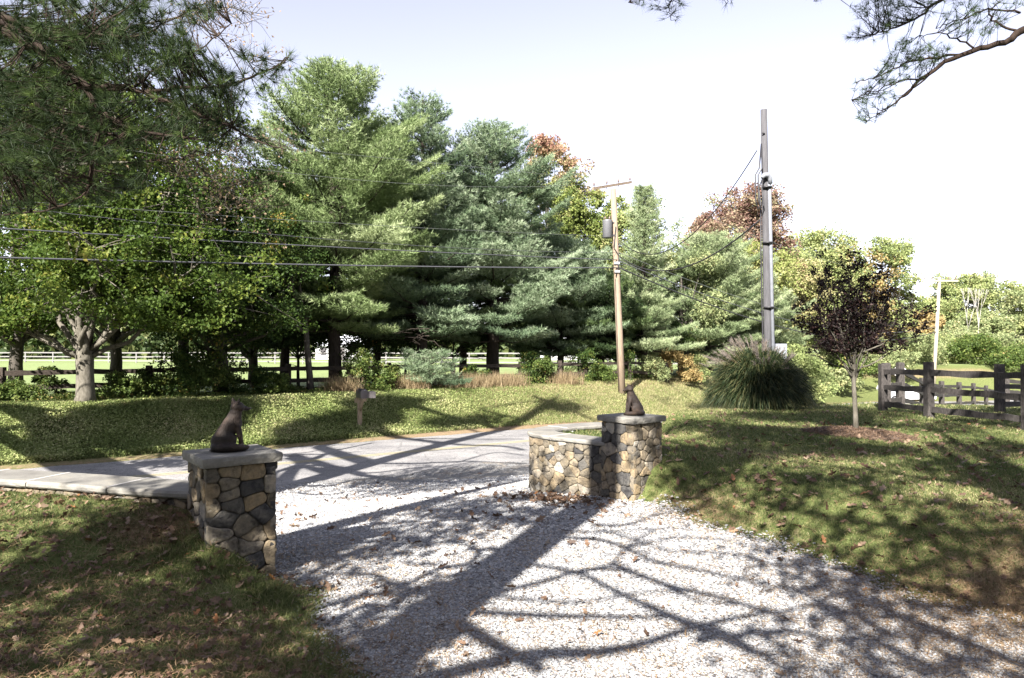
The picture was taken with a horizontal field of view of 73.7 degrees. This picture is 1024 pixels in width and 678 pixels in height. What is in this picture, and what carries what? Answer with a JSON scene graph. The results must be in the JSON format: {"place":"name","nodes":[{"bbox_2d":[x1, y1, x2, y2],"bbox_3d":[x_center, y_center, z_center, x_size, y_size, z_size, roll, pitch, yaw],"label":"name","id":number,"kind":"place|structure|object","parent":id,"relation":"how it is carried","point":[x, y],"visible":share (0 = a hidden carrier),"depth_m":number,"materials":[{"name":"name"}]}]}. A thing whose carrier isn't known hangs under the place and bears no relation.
{"place":"outdoors","nodes":[
{"label":"outdoors","id":0,"kind":"place"},
{"bbox_2d":[0,357,1023,677],"bbox_3d":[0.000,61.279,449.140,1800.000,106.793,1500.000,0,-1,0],"label":"ground","id":1,"kind":"structure","parent":0,"point":[866,391],"depth_m":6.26,"materials":[{"name":"plant"}]},
{"bbox_2d":[0,377,50,400],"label":"shrub","id":2,"kind":"object","parent":1,"relation":"on","point":[18,390],"visible":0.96,"depth_m":20.40,"materials":[{"name":"plant"}]},
{"bbox_2d":[29,365,68,397],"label":"shrub","id":3,"kind":"object","parent":1,"relation":"on","point":[42,379],"visible":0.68,"depth_m":21.57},
{"bbox_2d":[0,44,163,396],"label":"broadleaf tree","id":4,"kind":"object","parent":1,"relation":"on","point":[15,341],"visible":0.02,"depth_m":23.87,"materials":[{"name":"green plant"}]},
{"bbox_2d":[0,469,189,508],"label":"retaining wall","id":5,"kind":"structure","parent":1,"relation":"on","point":[173,492],"depth_m":5.89,"materials":[{"name":"concrete"}]},
{"bbox_2d":[95,369,142,398],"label":"shrub","id":6,"kind":"object","parent":1,"relation":"on","point":[120,380],"visible":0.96,"depth_m":21.53,"materials":[{"name":"plant"}]},
{"bbox_2d":[3,63,235,391],"bbox_3d":[-16.499,-4.479,27.740,10.140,13.448,10.436,0,-1,0],"label":"broadleaf tree","id":7,"kind":"object","parent":1,"relation":"on","point":[116,337],"visible":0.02,"depth_m":27.27,"materials":[{"name":"green plant"}]},
{"bbox_2d":[0,0,300,226],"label":"overhanging pine","id":8,"kind":"object","parent":1,"relation":"on","point":[29,34],"visible":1,"depth_m":6.30,"materials":[{"name":"green plant"}]},
{"bbox_2d":[0,0,309,248],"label":"pine","id":9,"kind":"object","parent":1,"relation":"on","point":[173,159],"visible":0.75,"depth_m":7.42,"materials":[{"name":"green plant"}]},
{"bbox_2d":[126,367,188,396],"bbox_3d":[-11.896,1.463,22.833,1.936,1.073,1.847,-1,-1,38],"label":"shrub","id":10,"kind":"object","parent":1,"relation":"on","point":[157,384],"visible":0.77,"depth_m":22.36,"materials":[{"name":"plant"}]},
{"bbox_2d":[0,0,319,403],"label":"maple tree","id":11,"kind":"object","parent":1,"relation":"on","point":[143,295],"visible":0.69,"depth_m":19.91,"materials":[{"name":"green plant"}]},
{"bbox_2d":[85,69,268,391],"bbox_3d":[-12.764,-3.699,25.527,8.301,11.645,8.455,0,-1,-22],"label":"maple tree","id":12,"kind":"object","parent":1,"relation":"on","point":[240,212],"visible":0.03,"depth_m":24.12,"materials":[{"name":"green plant"}]},
{"bbox_2d":[152,348,202,396],"bbox_3d":[-11.209,1.128,22.794,2.178,1.680,2.039,0,-1,0],"label":"shrub","id":13,"kind":"object","parent":1,"relation":"on","point":[181,360],"visible":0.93,"depth_m":22.47,"materials":[{"name":"plant"}]},
{"bbox_2d":[183,359,239,396],"bbox_3d":[-10.467,1.337,23.267,1.901,1.306,2.136,0,-1,0],"label":"shrub","id":14,"kind":"object","parent":1,"relation":"on","point":[206,371],"visible":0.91,"depth_m":23.08,"materials":[{"name":"plant"}]},
{"bbox_2d":[182,444,282,576],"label":"stone pillar","id":15,"kind":"structure","parent":1,"relation":"on","point":[231,499],"depth_m":5.29,"materials":[{"name":"stone"}]},
{"bbox_2d":[209,397,250,451],"bbox_3d":[-2.263,0.689,5.494,0.314,0.432,0.244,0,-1,-22],"label":"fox statue","id":16,"kind":"object","parent":15,"relation":"on","point":[224,438],"visible":1,"depth_m":5.45,"materials":[{"name":"brown metal"}]},
{"bbox_2d":[133,157,336,393],"bbox_3d":[-10.166,-2.320,24.678,7.597,8.880,6.043,0,-1,0],"label":"vine covered tree","id":17,"kind":"object","parent":1,"relation":"on","point":[219,349],"visible":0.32,"depth_m":23.80,"materials":[{"name":"green plant"}]},
{"bbox_2d":[162,159,321,387],"bbox_3d":[-11.618,-2.861,30.116,7.004,10.219,9.133,0,-1,-24],"label":"broadleaf tree","id":18,"kind":"object","parent":1,"relation":"on","point":[251,351],"visible":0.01,"depth_m":30.15,"materials":[{"name":"green plant"}]},
{"bbox_2d":[220,359,279,394],"bbox_3d":[-9.201,1.363,24.081,2.200,1.319,1.638,0,-1,0],"label":"shrub","id":19,"kind":"object","parent":1,"relation":"on","point":[258,373],"visible":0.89,"depth_m":23.82,"materials":[{"name":"plant"}]},
{"bbox_2d":[132,521,381,677],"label":"lawn grass tufts","id":20,"kind":"object","parent":1,"relation":"on","point":[263,585],"visible":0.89,"depth_m":4.73,"materials":[{"name":"plant"}]},
{"bbox_2d":[259,370,296,394],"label":"shrub","id":21,"kind":"object","parent":1,"relation":"on","point":[282,379],"visible":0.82,"depth_m":24.02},
{"bbox_2d":[228,185,337,389],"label":"slender tree","id":22,"kind":"object","parent":1,"relation":"on","point":[309,376],"visible":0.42,"depth_m":24.03,"materials":[{"name":"green plant"}]},
{"bbox_2d":[207,171,370,383],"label":"white pine","id":23,"kind":"object","parent":1,"relation":"on","point":[283,345],"visible":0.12,"depth_m":27.70,"materials":[{"name":"green plant"}]},
{"bbox_2d":[245,309,345,386],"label":"understory tree","id":24,"kind":"object","parent":1,"relation":"on","point":[318,343],"visible":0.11,"depth_m":28.09,"materials":[{"name":"green plant"}]},
{"bbox_2d":[0,359,668,392],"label":"plank fence","id":25,"kind":"object","parent":1,"relation":"on","point":[5,373],"visible":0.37,"depth_m":25.50,"materials":[{"name":"wood"}]},
{"bbox_2d":[223,54,451,383],"bbox_3d":[-7.150,-4.621,27.658,9.447,13.555,9.320,0,-1,0],"label":"white pine","id":26,"kind":"object","parent":1,"relation":"on","point":[318,88],"visible":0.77,"depth_m":25.92,"materials":[{"name":"green plant"}]},
{"bbox_2d":[0,367,677,402],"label":"brambles","id":27,"kind":"object","parent":1,"relation":"on","point":[65,396],"visible":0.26,"depth_m":23.78,"materials":[{"name":"plant"}]},
{"bbox_2d":[0,352,677,365],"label":"paddock fence","id":28,"kind":"object","parent":1,"relation":"on","point":[274,357],"visible":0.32,"depth_m":87.03,"materials":[{"name":"wood"}]},
{"bbox_2d":[315,374,366,392],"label":"dry grass clump","id":29,"kind":"object","parent":1,"relation":"on","point":[343,385],"visible":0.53,"depth_m":25.21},
{"bbox_2d":[338,339,377,382],"bbox_3d":[-6.365,1.004,27.447,1.675,2.044,1.917,0,-1,-28],"label":"shrub","id":30,"kind":"object","parent":1,"relation":"on","point":[347,356],"visible":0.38,"depth_m":27.52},
{"bbox_2d":[354,388,375,427],"bbox_3d":[-4.728,2.230,21.814,0.401,1.405,1.080,0,-1,-30],"label":"mailbox","id":31,"kind":"object","parent":1,"relation":"on","point":[362,395],"visible":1,"depth_m":21.74,"materials":[{"name":"brown wood"}]},
{"bbox_2d":[320,315,412,384],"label":"understory tree","id":32,"kind":"object","parent":1,"relation":"on","point":[369,343],"visible":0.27,"depth_m":30.21,"materials":[{"name":"green plant"}]},
{"bbox_2d":[337,347,396,390],"bbox_3d":[-5.471,1.166,25.964,2.202,1.729,1.985,-1,-1,40],"label":"shrub","id":33,"kind":"object","parent":1,"relation":"on","point":[365,361],"visible":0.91,"depth_m":25.89,"materials":[{"name":"plant"}]},
{"bbox_2d":[319,115,449,382],"bbox_3d":[-6.520,-4.113,32.085,8.295,12.700,8.610,0,-1,0],"label":"white pine","id":34,"kind":"object","parent":1,"relation":"on","point":[378,356],"visible":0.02,"depth_m":30.34,"materials":[{"name":"green plant"}]},
{"bbox_2d":[0,300,795,358],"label":"distant woods","id":35,"kind":"object","parent":1,"relation":"on","point":[141,343],"visible":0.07,"depth_m":127.26,"materials":[{"name":"plant"}]},
{"bbox_2d":[381,301,434,373],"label":"understory tree","id":36,"kind":"object","parent":1,"relation":"on","point":[406,346],"visible":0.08,"depth_m":32.44,"materials":[{"name":"green plant"}]},
{"bbox_2d":[385,372,431,390],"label":"dry grass clump","id":37,"kind":"object","parent":1,"relation":"on","point":[417,384],"visible":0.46,"depth_m":26.73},
{"bbox_2d":[0,372,822,465],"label":"bank ground cover","id":38,"kind":"object","parent":1,"relation":"on","point":[41,447],"visible":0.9,"depth_m":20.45,"materials":[{"name":"plant"}]},
{"bbox_2d":[351,84,491,364],"bbox_3d":[-4.226,-4.427,29.975,6.561,13.274,7.716,0,-1,0],"label":"white pine","id":39,"kind":"object","parent":1,"relation":"on","point":[433,318],"visible":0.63,"depth_m":29.05,"materials":[{"name":"green plant"}]},
{"bbox_2d":[396,324,473,387],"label":"young pine","id":40,"kind":"object","parent":1,"relation":"on","point":[425,367],"visible":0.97,"depth_m":26.92,"materials":[{"name":"green plant"}]},
{"bbox_2d":[411,304,487,359],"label":"understory tree","id":41,"kind":"object","parent":1,"relation":"on","point":[463,347],"visible":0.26,"depth_m":32.91,"materials":[{"name":"green plant"}]},
{"bbox_2d":[409,173,533,374],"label":"white pine","id":42,"kind":"object","parent":1,"relation":"on","point":[507,285],"visible":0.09,"depth_m":32.73,"materials":[{"name":"green plant"}]},
{"bbox_2d":[479,371,514,387],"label":"dry grass clump","id":43,"kind":"object","parent":1,"relation":"on","point":[498,382],"visible":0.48,"depth_m":28.88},
{"bbox_2d":[424,115,586,378],"bbox_3d":[-0.824,-4.170,32.955,9.017,12.820,8.964,0,-1,0],"label":"white pine","id":44,"kind":"object","parent":1,"relation":"on","point":[493,151],"visible":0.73,"depth_m":31.32,"materials":[{"name":"green plant"}]},
{"bbox_2d":[0,425,1023,677],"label":"pine straw","id":45,"kind":"object","parent":1,"relation":"on","point":[874,615],"visible":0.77,"depth_m":4.53,"materials":[{"name":"plant"}]},
{"bbox_2d":[0,407,1023,677],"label":"fallen leaves","id":46,"kind":"object","parent":1,"relation":"on","point":[534,497],"visible":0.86,"depth_m":4.94,"materials":[{"name":"brown plant"}]},
{"bbox_2d":[516,349,542,381],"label":"shrub","id":47,"kind":"object","parent":1,"relation":"on","point":[525,356],"visible":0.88,"depth_m":31.21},
{"bbox_2d":[524,355,558,382],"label":"shrub","id":48,"kind":"object","parent":1,"relation":"on","point":[544,364],"visible":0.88,"depth_m":30.89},
{"bbox_2d":[520,133,588,376],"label":"sweetgum tree","id":49,"kind":"object","parent":1,"relation":"on","point":[546,143],"visible":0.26,"depth_m":40.32,"materials":[{"name":"orange plant"}]},
{"bbox_2d":[527,422,604,496],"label":"curved wall","id":50,"kind":"structure","parent":1,"relation":"on","point":[560,461],"depth_m":8.95,"materials":[{"name":"stone"}]},
{"bbox_2d":[544,369,587,384],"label":"dry grass clump","id":51,"kind":"object","parent":1,"relation":"on","point":[572,380],"visible":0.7,"depth_m":31.07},
{"bbox_2d":[504,233,631,377],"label":"white pine","id":52,"kind":"object","parent":1,"relation":"on","point":[570,245],"visible":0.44,"depth_m":34.66,"materials":[{"name":"green plant"}]},
{"bbox_2d":[562,346,601,379],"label":"shrub","id":53,"kind":"object","parent":1,"relation":"on","point":[591,354],"visible":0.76,"depth_m":33.20,"materials":[{"name":"plant"}]},
{"bbox_2d":[547,155,633,371],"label":"sweetgum tree","id":54,"kind":"object","parent":1,"relation":"on","point":[592,221],"visible":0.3,"depth_m":40.11,"materials":[{"name":"green plant"}]},
{"bbox_2d":[583,359,615,382],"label":"shrub","id":55,"kind":"object","parent":1,"relation":"on","point":[605,370],"visible":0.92,"depth_m":33.16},
{"bbox_2d":[549,272,653,365],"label":"white pine","id":56,"kind":"object","parent":1,"relation":"on","point":[630,311],"visible":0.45,"depth_m":35.06,"materials":[{"name":"green plant"}]},
{"bbox_2d":[592,177,631,394],"bbox_3d":[4.989,-2.531,31.587,0.864,10.620,3.248,-1,-1,42],"label":"utility pole","id":57,"kind":"object","parent":1,"relation":"on","point":[610,228],"visible":0.97,"depth_m":31.10,"materials":[{"name":"wood"}]},
{"bbox_2d":[0,228,616,259],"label":"power line","id":58,"kind":"object","parent":57,"relation":"attached to","point":[293,244],"visible":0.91,"depth_m":21.71,"materials":[{"name":"rubber"}]},
{"bbox_2d":[0,257,617,267],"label":"power line","id":59,"kind":"object","parent":57,"relation":"attached to","point":[284,263],"visible":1,"depth_m":21.38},
{"bbox_2d":[4,206,615,252],"bbox_3d":[-15.517,-4.644,14.850,52.003,2.646,0.016,1,-1,-39],"label":"power line","id":60,"kind":"object","parent":57,"relation":"attached to","point":[286,235],"visible":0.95,"depth_m":21.49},
{"bbox_2d":[605,348,651,380],"bbox_3d":[5.959,1.275,35.694,2.055,1.777,2.544,-1,-1,39],"label":"shrub","id":61,"kind":"object","parent":1,"relation":"on","point":[629,357],"visible":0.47,"depth_m":35.09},
{"bbox_2d":[597,412,665,502],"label":"stone pillar","id":62,"kind":"structure","parent":1,"relation":"on","point":[631,453],"depth_m":8.28,"materials":[{"name":"stone"}]},
{"bbox_2d":[623,383,644,415],"bbox_3d":[1.502,0.745,8.453,0.303,0.408,0.230,0,-1,-16],"label":"fox statue","id":63,"kind":"object","parent":62,"relation":"on","point":[634,407],"visible":1,"depth_m":8.41,"materials":[{"name":"brown metal"}]},
{"bbox_2d":[588,211,677,368],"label":"sweetgum tree","id":64,"kind":"object","parent":1,"relation":"on","point":[625,225],"visible":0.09,"depth_m":39.20,"materials":[{"name":"green plant"}]},
{"bbox_2d":[633,355,672,381],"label":"shrub","id":65,"kind":"object","parent":1,"relation":"on","point":[660,370],"visible":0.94,"depth_m":35.67,"materials":[{"name":"plant"}]},
{"bbox_2d":[609,182,706,376],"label":"white pine","id":66,"kind":"object","parent":1,"relation":"on","point":[662,307],"visible":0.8,"depth_m":36.85,"materials":[{"name":"green plant"}]},
{"bbox_2d":[653,215,688,362],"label":"thin tree","id":67,"kind":"object","parent":1,"relation":"on","point":[672,228],"visible":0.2,"depth_m":47.71,"materials":[{"name":"green plant"}]},
{"bbox_2d":[649,319,700,352],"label":"understory tree","id":68,"kind":"object","parent":1,"relation":"on","point":[683,336],"visible":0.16,"depth_m":40.64,"materials":[{"name":"green plant"}]},
{"bbox_2d":[649,345,703,382],"bbox_3d":[8.744,1.348,37.385,3.005,2.070,2.513,0,-1,0],"label":"shrub","id":69,"kind":"object","parent":1,"relation":"on","point":[689,375],"visible":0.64,"depth_m":36.85,"materials":[{"name":"plant"}]},
{"bbox_2d":[638,243,735,371],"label":"broadleaf tree","id":70,"kind":"object","parent":1,"relation":"on","point":[705,265],"visible":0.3,"depth_m":41.85,"materials":[{"name":"green plant"}]},
{"bbox_2d":[679,353,713,382],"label":"shrub","id":71,"kind":"object","parent":1,"relation":"on","point":[699,358],"visible":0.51,"depth_m":38.29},
{"bbox_2d":[653,229,791,373],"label":"white pine","id":72,"kind":"object","parent":1,"relation":"on","point":[730,284],"visible":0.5,"depth_m":42.69,"materials":[{"name":"green plant"}]},
{"bbox_2d":[676,180,802,257],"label":"red tree","id":73,"kind":"object","parent":1,"relation":"on","point":[743,213],"visible":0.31,"depth_m":54.59,"materials":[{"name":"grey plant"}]},
{"bbox_2d":[714,238,802,368],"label":"pale tree","id":74,"kind":"object","parent":1,"relation":"on","point":[783,269],"visible":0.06,"depth_m":48.14,"materials":[{"name":"green plant"}]},
{"bbox_2d":[698,335,821,410],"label":"ornamental grass","id":75,"kind":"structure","parent":1,"relation":"on","point":[751,377],"depth_m":16.34,"materials":[{"name":"plant"}]},
{"bbox_2d":[719,277,817,364],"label":"white pine","id":76,"kind":"object","parent":1,"relation":"on","point":[796,338],"visible":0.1,"depth_m":46.28,"materials":[{"name":"green plant"}]},
{"bbox_2d":[755,109,786,355],"bbox_3d":[7.131,-2.012,18.957,0.867,8.806,0.386,0,-1,0],"label":"service pole","id":77,"kind":"object","parent":1,"relation":"on","point":[767,293],"visible":0.85,"depth_m":18.93,"materials":[{"name":"metal"}]},
{"bbox_2d":[750,252,842,376],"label":"pale tree","id":78,"kind":"object","parent":1,"relation":"on","point":[807,291],"visible":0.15,"depth_m":51.24,"materials":[{"name":"green plant"}]},
{"bbox_2d":[773,239,854,367],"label":"broadleaf tree","id":79,"kind":"object","parent":1,"relation":"on","point":[833,259],"visible":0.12,"depth_m":58.34,"materials":[{"name":"green plant"}]},
{"bbox_2d":[787,341,847,403],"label":"bush","id":80,"kind":"object","parent":1,"relation":"on","point":[804,359],"visible":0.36,"depth_m":43.85,"materials":[{"name":"plant"}]},
{"bbox_2d":[625,0,1023,125],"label":"overhanging pine","id":81,"kind":"object","parent":1,"relation":"on","point":[937,57],"visible":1,"depth_m":7.89,"materials":[{"name":"green plant"}]},
{"bbox_2d":[784,219,885,350],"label":"broadleaf tree","id":82,"kind":"object","parent":1,"relation":"on","point":[818,236],"visible":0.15,"depth_m":64.55,"materials":[{"name":"green plant"}]},
{"bbox_2d":[812,363,864,389],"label":"bush","id":83,"kind":"object","parent":1,"relation":"on","point":[844,378],"visible":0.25,"depth_m":55.00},
{"bbox_2d":[813,352,877,379],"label":"bush","id":84,"kind":"object","parent":1,"relation":"on","point":[864,370],"visible":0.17,"depth_m":58.50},
{"bbox_2d":[799,425,921,441],"bbox_3d":[5.796,1.590,11.354,1.937,0.214,1.450,0,-1,0],"label":"mulch bed","id":85,"kind":"object","parent":1,"relation":"on","point":[872,435],"visible":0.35,"depth_m":10.90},
{"bbox_2d":[790,248,936,427],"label":"purple leaf tree","id":86,"kind":"object","parent":1,"relation":"on","point":[837,337],"visible":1,"depth_m":11.29,"materials":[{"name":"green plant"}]},
{"bbox_2d":[826,239,904,359],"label":"pale tree","id":87,"kind":"object","parent":1,"relation":"on","point":[880,283],"visible":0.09,"depth_m":64.69,"materials":[{"name":"green plant"}]},
{"bbox_2d":[845,235,928,346],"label":"broadleaf tree","id":88,"kind":"object","parent":1,"relation":"on","point":[890,248],"visible":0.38,"depth_m":65.81,"materials":[{"name":"green plant"}]},
{"bbox_2d":[858,336,922,373],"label":"bush","id":89,"kind":"object","parent":1,"relation":"on","point":[893,357],"visible":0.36,"depth_m":63.59,"materials":[{"name":"plant"}]},
{"bbox_2d":[892,307,945,358],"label":"distant tree","id":90,"kind":"object","parent":1,"relation":"on","point":[930,317],"visible":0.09,"depth_m":92.33,"materials":[{"name":"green plant"}]},
{"bbox_2d":[890,330,953,364],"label":"bush","id":91,"kind":"object","parent":1,"relation":"on","point":[923,345],"visible":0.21,"depth_m":71.98,"materials":[{"name":"plant"}]},
{"bbox_2d":[882,362,993,407],"bbox_3d":[23.166,2.879,34.260,0.970,4.006,41.859,-1,-1,40],"label":"split rail fence","id":92,"kind":"object","parent":1,"relation":"on","point":[900,395],"visible":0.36,"depth_m":25.40,"materials":[{"name":"wood"}]},
{"bbox_2d":[922,277,957,383],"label":"utility pole","id":93,"kind":"object","parent":1,"relation":"on","point":[935,349],"visible":0.89,"depth_m":65.92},
{"bbox_2d":[619,267,933,340],"bbox_3d":[22.970,-1.469,48.549,50.291,3.096,0.062,1,-1,-44],"label":"power line","id":94,"kind":"object","parent":93,"relation":"attached to","point":[721,308],"visible":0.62,"depth_m":36.31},
{"bbox_2d":[908,332,978,363],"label":"bush","id":95,"kind":"object","parent":1,"relation":"on","point":[953,361],"visible":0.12,"depth_m":77.68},
{"bbox_2d":[878,362,1023,429],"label":"split rail fence","id":96,"kind":"object","parent":1,"relation":"on","point":[928,388],"visible":0.98,"depth_m":14.99,"materials":[{"name":"wood"}]},
{"bbox_2d":[916,327,987,364],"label":"bush","id":97,"kind":"object","parent":1,"relation":"on","point":[962,333],"visible":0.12,"depth_m":79.12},
{"bbox_2d":[925,271,1005,323],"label":"distant tree","id":98,"kind":"object","parent":1,"relation":"on","point":[952,292],"visible":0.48,"depth_m":109.16,"materials":[{"name":"green plant"}]},
{"bbox_2d":[939,332,1013,365],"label":"bush","id":99,"kind":"object","parent":1,"relation":"on","point":[986,343],"visible":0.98,"depth_m":74.66,"materials":[{"name":"plant"}]},
{"bbox_2d":[944,310,1018,335],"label":"distant tree","id":100,"kind":"object","parent":1,"relation":"on","point":[988,321],"visible":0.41,"depth_m":94.97,"materials":[{"name":"green plant"}]},
{"bbox_2d":[960,269,1023,331],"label":"distant tree","id":101,"kind":"object","parent":1,"relation":"on","point":[1011,302],"visible":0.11,"depth_m":111.03,"materials":[{"name":"green plant"}]},
{"bbox_2d":[960,331,1023,362],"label":"bush","id":102,"kind":"object","parent":1,"relation":"on","point":[1005,339],"visible":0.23,"depth_m":78.78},
{"bbox_2d":[981,341,1023,371],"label":"bush","id":103,"kind":"object","parent":1,"relation":"on","point":[1017,354],"visible":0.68,"depth_m":73.08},
{"bbox_2d":[988,279,1023,332],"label":"distant tree","id":104,"kind":"object","parent":1,"relation":"on","point":[1010,285],"visible":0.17,"depth_m":115.21,"materials":[{"name":"green plant"}]},
{"bbox_2d":[994,364,1020,412],"bbox_3d":[15.279,1.502,19.308,6.688,1.664,0.307,1,-1,-32],"label":"split rail fence","id":105,"kind":"object","parent":1,"relation":"on","point":[1000,405],"visible":0.82,"depth_m":17.54,"materials":[{"name":"wood"}]},
{"bbox_2d":[0,0,1023,314],"label":"sky","id":106,"kind":"structure","parent":0,"point":[674,106],"materials":[{"name":"white"}]},
{"bbox_2d":[16,400,1013,486],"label":"road","id":107,"kind":"structure","parent":0,"point":[399,463],"depth_m":16.93,"materials":[{"name":"asphalt"}]},
{"bbox_2d":[266,431,1023,677],"bbox_3d":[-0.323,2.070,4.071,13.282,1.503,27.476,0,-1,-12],"label":"gravel driveway","id":108,"kind":"structure","parent":0,"point":[495,469],"depth_m":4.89,"materials":[{"name":"gravel"}]},
{"bbox_2d":[668,401,1020,421],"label":"lawn grass","id":109,"kind":"structure","parent":0,"point":[976,408],"depth_m":16.80,"materials":[{"name":"plant"}]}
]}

